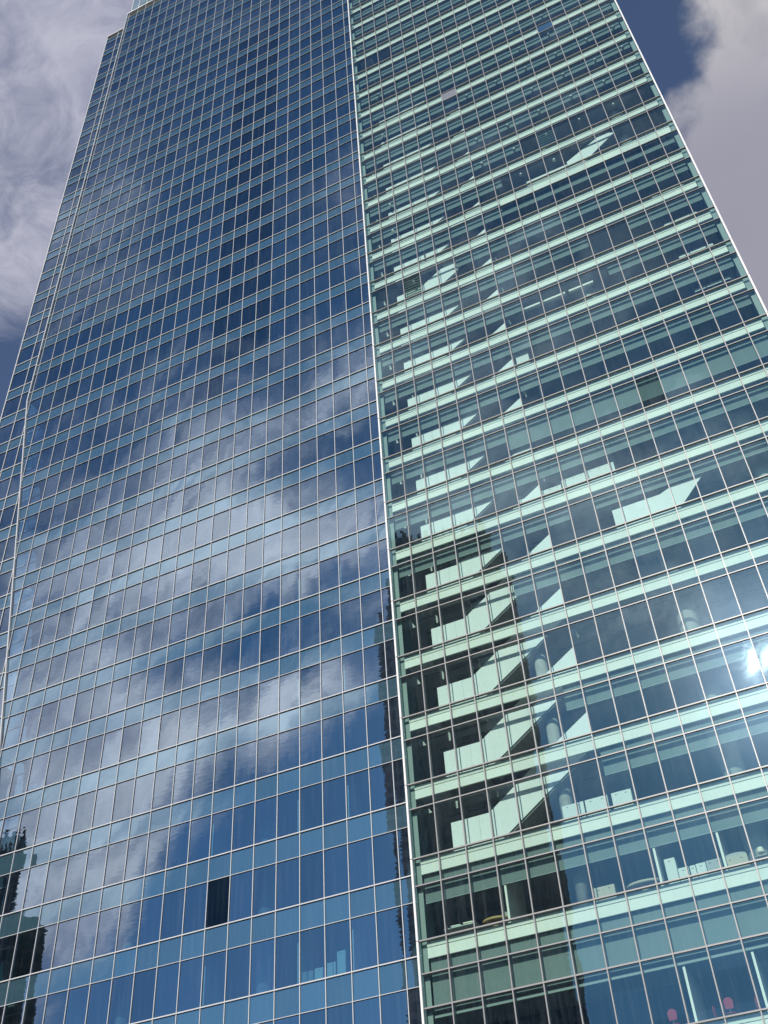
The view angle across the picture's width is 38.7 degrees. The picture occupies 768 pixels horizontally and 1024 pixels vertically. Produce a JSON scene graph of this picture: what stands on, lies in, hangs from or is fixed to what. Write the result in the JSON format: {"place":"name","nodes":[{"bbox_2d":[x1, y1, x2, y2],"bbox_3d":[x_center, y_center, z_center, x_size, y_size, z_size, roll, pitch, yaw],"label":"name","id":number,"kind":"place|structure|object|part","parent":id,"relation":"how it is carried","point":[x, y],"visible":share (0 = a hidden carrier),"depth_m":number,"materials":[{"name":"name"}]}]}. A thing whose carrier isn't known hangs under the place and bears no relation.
{"place":"outdoors","nodes":[
{"label":"outdoors","id":0,"kind":"place"},
{"bbox_2d":[0,0,767,1023],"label":"office tower","id":1,"kind":"structure","parent":0,"point":[326,634],"depth_m":75.80,"materials":[{"name":"blue glass"}]},
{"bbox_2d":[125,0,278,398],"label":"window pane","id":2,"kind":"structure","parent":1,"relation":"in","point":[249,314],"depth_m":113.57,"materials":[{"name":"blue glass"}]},
{"bbox_2d":[206,876,229,927],"label":"window pane","id":3,"kind":"structure","parent":1,"relation":"in","point":[218,890],"depth_m":63.04,"materials":[{"name":"glass"}]},
{"bbox_2d":[302,970,314,982],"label":"cabinet","id":4,"kind":"object","parent":1,"relation":"on","point":[307,976],"visible":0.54,"depth_m":58.68,"materials":[{"name":"grey laminate"}]},
{"bbox_3d":[-4.089,25.071,58.527,0.676,0.970,0.034,-20,-46,16],"label":"door","id":5,"kind":"part","parent":4,"relation":"part of","materials":[{"name":"grey laminate"}]},
{"bbox_2d":[315,967,324,979],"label":"cabinet","id":6,"kind":"object","parent":1,"relation":"on","point":[319,973],"visible":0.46,"depth_m":58.51,"materials":[{"name":"white laminate"}]},
{"bbox_3d":[-3.477,24.833,58.351,0.496,1.010,0.034,-20,-46,16],"label":"door","id":7,"kind":"part","parent":6,"relation":"part of","materials":[{"name":"white laminate"}]},
{"bbox_2d":[327,961,336,976],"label":"cabinet","id":8,"kind":"object","parent":1,"relation":"on","point":[331,968],"visible":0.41,"depth_m":58.34,"materials":[{"name":"white laminate"}]},
{"bbox_3d":[-2.808,24.541,58.188,0.526,1.140,0.034,-20,-46,16],"label":"door","id":9,"kind":"part","parent":8,"relation":"part of","materials":[{"name":"white laminate"}]},
{"bbox_2d":[337,950,349,974],"bbox_3d":[-2.168,24.312,58.322,0.520,1.750,0.485,-20,-46,16],"label":"cabinet","id":10,"kind":"object","parent":1,"relation":"on","point":[343,965],"visible":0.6,"depth_m":58.37,"materials":[{"name":"white laminate"}]},
{"bbox_3d":[-2.266,24.157,58.188,0.496,1.640,0.034,-20,-46,16],"label":"door","id":11,"kind":"part","parent":10,"relation":"part of","materials":[{"name":"white laminate"}]},
{"bbox_2d":[444,922,479,936],"bbox_3d":[3.954,21.134,54.674,1.750,0.720,0.700,-20,-46,16],"label":"table","id":12,"kind":"object","parent":1,"relation":"on","point":[460,927],"visible":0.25,"depth_m":54.80,"materials":[{"name":"white laminate"}]},
{"bbox_2d":[483,915,507,925],"bbox_3d":[5.583,20.603,54.295,1.342,0.800,0.897,-20,-46,16],"label":"table","id":13,"kind":"object","parent":1,"relation":"on","point":[492,919],"visible":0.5,"depth_m":54.31,"materials":[{"name":"beige wood"}]},
{"bbox_2d":[515,348,530,366],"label":"cabinet","id":14,"kind":"object","parent":1,"relation":"on","point":[523,355],"visible":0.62,"depth_m":79.54,"materials":[{"name":"white laminate"}]},
{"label":"door","id":15,"kind":"part","parent":14,"relation":"part of","materials":[{"name":"white laminate"}]},
{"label":"door","id":16,"kind":"part","parent":14,"relation":"part of","materials":[{"name":"white laminate"}]},
{"bbox_2d":[542,484,562,498],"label":"cabinet","id":17,"kind":"object","parent":1,"relation":"on","point":[550,490],"visible":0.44,"depth_m":70.31,"materials":[{"name":"white laminate"}]},
{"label":"door","id":18,"kind":"part","parent":17,"relation":"part of","materials":[{"name":"white laminate"}]},
{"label":"door","id":19,"kind":"part","parent":17,"relation":"part of","materials":[{"name":"white laminate"}]},
{"bbox_2d":[562,801,586,821],"bbox_3d":[9.771,15.522,55.834,1.150,1.220,0.485,-20,-46,16],"label":"cabinet","id":20,"kind":"object","parent":1,"relation":"on","point":[569,810],"visible":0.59,"depth_m":55.85,"materials":[{"name":"white laminate"}]},
{"bbox_3d":[9.414,15.462,55.780,0.551,1.110,0.034,-20,-46,16],"label":"door","id":21,"kind":"part","parent":20,"relation":"part of","materials":[{"name":"white laminate"}]},
{"bbox_3d":[9.933,15.273,55.619,0.551,1.110,0.034,-20,-46,16],"label":"door","id":22,"kind":"part","parent":20,"relation":"part of","materials":[{"name":"white laminate"}]},
{"bbox_2d":[561,473,587,490],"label":"cabinet","id":23,"kind":"object","parent":1,"relation":"on","point":[581,477],"visible":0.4,"depth_m":69.99,"materials":[{"name":"white laminate"}]},
{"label":"door","id":24,"kind":"part","parent":23,"relation":"part of","materials":[{"name":"white laminate"}]},
{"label":"door","id":25,"kind":"part","parent":23,"relation":"part of","materials":[{"name":"white laminate"}]},
{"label":"door","id":26,"kind":"part","parent":23,"relation":"part of","materials":[{"name":"white laminate"}]},
{"bbox_2d":[585,795,611,815],"bbox_3d":[10.904,15.110,55.485,1.200,1.220,0.485,-20,-46,16],"label":"cabinet","id":27,"kind":"object","parent":1,"relation":"on","point":[596,803],"visible":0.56,"depth_m":55.51,"materials":[{"name":"white laminate"}]},
{"bbox_3d":[10.536,15.054,55.434,0.576,1.110,0.034,-20,-46,16],"label":"door","id":28,"kind":"part","parent":27,"relation":"part of","materials":[{"name":"white laminate"}]},
{"bbox_3d":[11.077,14.857,55.266,0.576,1.110,0.034,-20,-46,16],"label":"door","id":29,"kind":"part","parent":27,"relation":"part of","materials":[{"name":"white laminate"}]},
{"bbox_2d":[586,462,616,482],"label":"cabinet","id":30,"kind":"object","parent":1,"relation":"on","point":[598,471],"visible":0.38,"depth_m":69.52,"materials":[{"name":"white laminate"}]},
{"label":"door","id":31,"kind":"part","parent":30,"relation":"part of","materials":[{"name":"white laminate"}]},
{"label":"door","id":32,"kind":"part","parent":30,"relation":"part of","materials":[{"name":"white laminate"}]},
{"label":"door","id":33,"kind":"part","parent":30,"relation":"part of","materials":[{"name":"white laminate"}]},
{"bbox_2d":[594,884,617,901],"bbox_3d":[10.742,18.620,52.779,1.050,1.060,0.485,-20,-46,16],"label":"cabinet","id":34,"kind":"object","parent":1,"relation":"on","point":[605,890],"visible":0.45,"depth_m":52.80,"materials":[{"name":"beige laminate"}]},
{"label":"door","id":35,"kind":"part","parent":34,"relation":"part of","materials":[{"name":"beige laminate"}]},
{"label":"door","id":36,"kind":"part","parent":34,"relation":"part of","materials":[{"name":"beige laminate"}]},
{"bbox_2d":[611,789,634,808],"bbox_3d":[12.086,14.680,55.120,1.020,1.220,0.485,-20,-46,16],"label":"cabinet","id":37,"kind":"object","parent":1,"relation":"on","point":[622,796],"visible":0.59,"depth_m":55.13,"materials":[{"name":"white laminate"}]},
{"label":"door","id":38,"kind":"part","parent":37,"relation":"part of","materials":[{"name":"white laminate"}]},
{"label":"door","id":39,"kind":"part","parent":37,"relation":"part of","materials":[{"name":"white laminate"}]},
{"bbox_2d":[627,878,659,890],"bbox_3d":[12.499,18.095,52.198,1.740,0.840,0.897,-20,-46,16],"label":"table","id":40,"kind":"object","parent":1,"relation":"on","point":[642,883],"visible":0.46,"depth_m":52.25,"materials":[{"name":"beige laminate"}]},
{"bbox_2d":[664,857,680,883],"bbox_3d":[13.773,17.308,52.031,0.520,1.620,0.485,-20,-46,16],"label":"cabinet","id":41,"kind":"object","parent":1,"relation":"on","point":[671,866],"visible":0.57,"depth_m":52.06,"materials":[{"name":"white laminate"}]},
{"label":"door","id":42,"kind":"part","parent":41,"relation":"part of","materials":[{"name":"white laminate"}]},
{"bbox_2d":[667,1009,680,1023],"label":"chair","id":43,"kind":"object","parent":1,"relation":"on","point":[672,1014],"visible":1,"depth_m":47.81,"materials":[{"name":"fabric"}]},
{"bbox_2d":[678,866,691,880],"bbox_3d":[14.276,17.345,51.678,0.500,1.030,0.485,-20,-46,16],"label":"cabinet","id":44,"kind":"object","parent":1,"relation":"on","point":[682,872],"visible":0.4,"depth_m":51.72,"materials":[{"name":"white laminate"}]},
{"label":"door","id":45,"kind":"part","parent":44,"relation":"part of","materials":[{"name":"white laminate"}]},
{"bbox_2d":[689,865,698,878],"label":"cabinet","id":46,"kind":"object","parent":1,"relation":"on","point":[693,869],"visible":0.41,"depth_m":51.59,"materials":[{"name":"white laminate"}]},
{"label":"door","id":47,"kind":"part","parent":46,"relation":"part of","materials":[{"name":"white laminate"}]},
{"bbox_2d":[679,245,713,261],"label":"shelf unit","id":48,"kind":"object","parent":1,"relation":"on","point":[698,254],"visible":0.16,"depth_m":78.63,"materials":[{"name":"metal"}]},
{"bbox_2d":[690,246,705,253],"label":"storage box","id":49,"kind":"object","parent":48,"relation":"on","point":[697,249],"visible":0.52,"depth_m":78.63,"materials":[{"name":"white laminate"}]},
{"bbox_2d":[695,862,708,876],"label":"cabinet","id":50,"kind":"object","parent":1,"relation":"on","point":[701,867],"visible":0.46,"depth_m":51.48,"materials":[{"name":"white laminate"}]},
{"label":"door","id":51,"kind":"part","parent":50,"relation":"part of","materials":[{"name":"white laminate"}]},
{"bbox_2d":[706,1006,717,1023],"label":"chair","id":52,"kind":"object","parent":1,"relation":"on","point":[715,1011],"visible":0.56,"depth_m":47.81,"materials":[{"name":"plastic"}]},
{"bbox_2d":[695,278,732,297],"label":"shelf unit","id":53,"kind":"object","parent":1,"relation":"on","point":[713,286],"visible":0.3,"depth_m":75.65,"materials":[{"name":"metal"}]},
{"bbox_2d":[706,279,722,287],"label":"storage box","id":54,"kind":"object","parent":53,"relation":"on","point":[715,282],"visible":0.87,"depth_m":75.74,"materials":[{"name":"laminate"}]},
{"bbox_2d":[706,857,725,874],"bbox_3d":[15.602,16.848,51.283,0.740,1.070,0.485,-20,-46,16],"label":"cabinet","id":55,"kind":"object","parent":1,"relation":"on","point":[712,864],"visible":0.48,"depth_m":51.33,"materials":[{"name":"grey laminate"}]},
{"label":"door","id":56,"kind":"part","parent":55,"relation":"part of","materials":[{"name":"grey laminate"}]},
{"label":"door","id":57,"kind":"part","parent":55,"relation":"part of","materials":[{"name":"grey laminate"}]},
{"bbox_2d":[723,997,736,1018],"bbox_3d":[14.938,21.544,47.142,0.494,1.091,0.547,-16,-45,12],"label":"chair","id":58,"kind":"object","parent":1,"relation":"on","point":[728,1003],"visible":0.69,"depth_m":47.09,"materials":[{"name":"fabric"}]},
{"bbox_2d":[726,852,750,869],"bbox_3d":[16.512,16.489,51.027,1.080,1.145,0.485,-20,-46,16],"label":"table","id":59,"kind":"object","parent":1,"relation":"on","point":[736,858],"visible":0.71,"depth_m":51.03,"materials":[{"name":"beige laminate"}]},
{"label":"door","id":60,"kind":"part","parent":59,"relation":"part of","materials":[{"name":"beige laminate"}]},
{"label":"door","id":61,"kind":"part","parent":59,"relation":"part of","materials":[{"name":"beige laminate"}]},
{"bbox_2d":[748,997,759,1014],"bbox_3d":[15.929,21.536,47.225,0.547,1.111,0.494,-23,-46,19],"label":"chair","id":62,"kind":"object","parent":1,"relation":"on","point":[756,1002],"visible":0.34,"depth_m":47.18,"materials":[{"name":"plastic"}]},
{"bbox_2d":[756,854,767,862],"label":"table","id":63,"kind":"object","parent":1,"relation":"on","point":[761,856],"visible":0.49,"depth_m":50.55,"materials":[{"name":"beige laminate"}]},
{"bbox_2d":[757,846,764,854],"bbox_3d":[17.514,15.806,50.843,0.329,0.460,0.329,-20,-46,16],"label":"table lamp","id":64,"kind":"object","parent":63,"relation":"on","point":[760,850],"visible":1,"depth_m":50.80,"materials":[{"name":"metal"}]},
{"bbox_2d":[0,0,767,417],"label":"sky","id":65,"kind":"structure","parent":0,"point":[707,60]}
]}

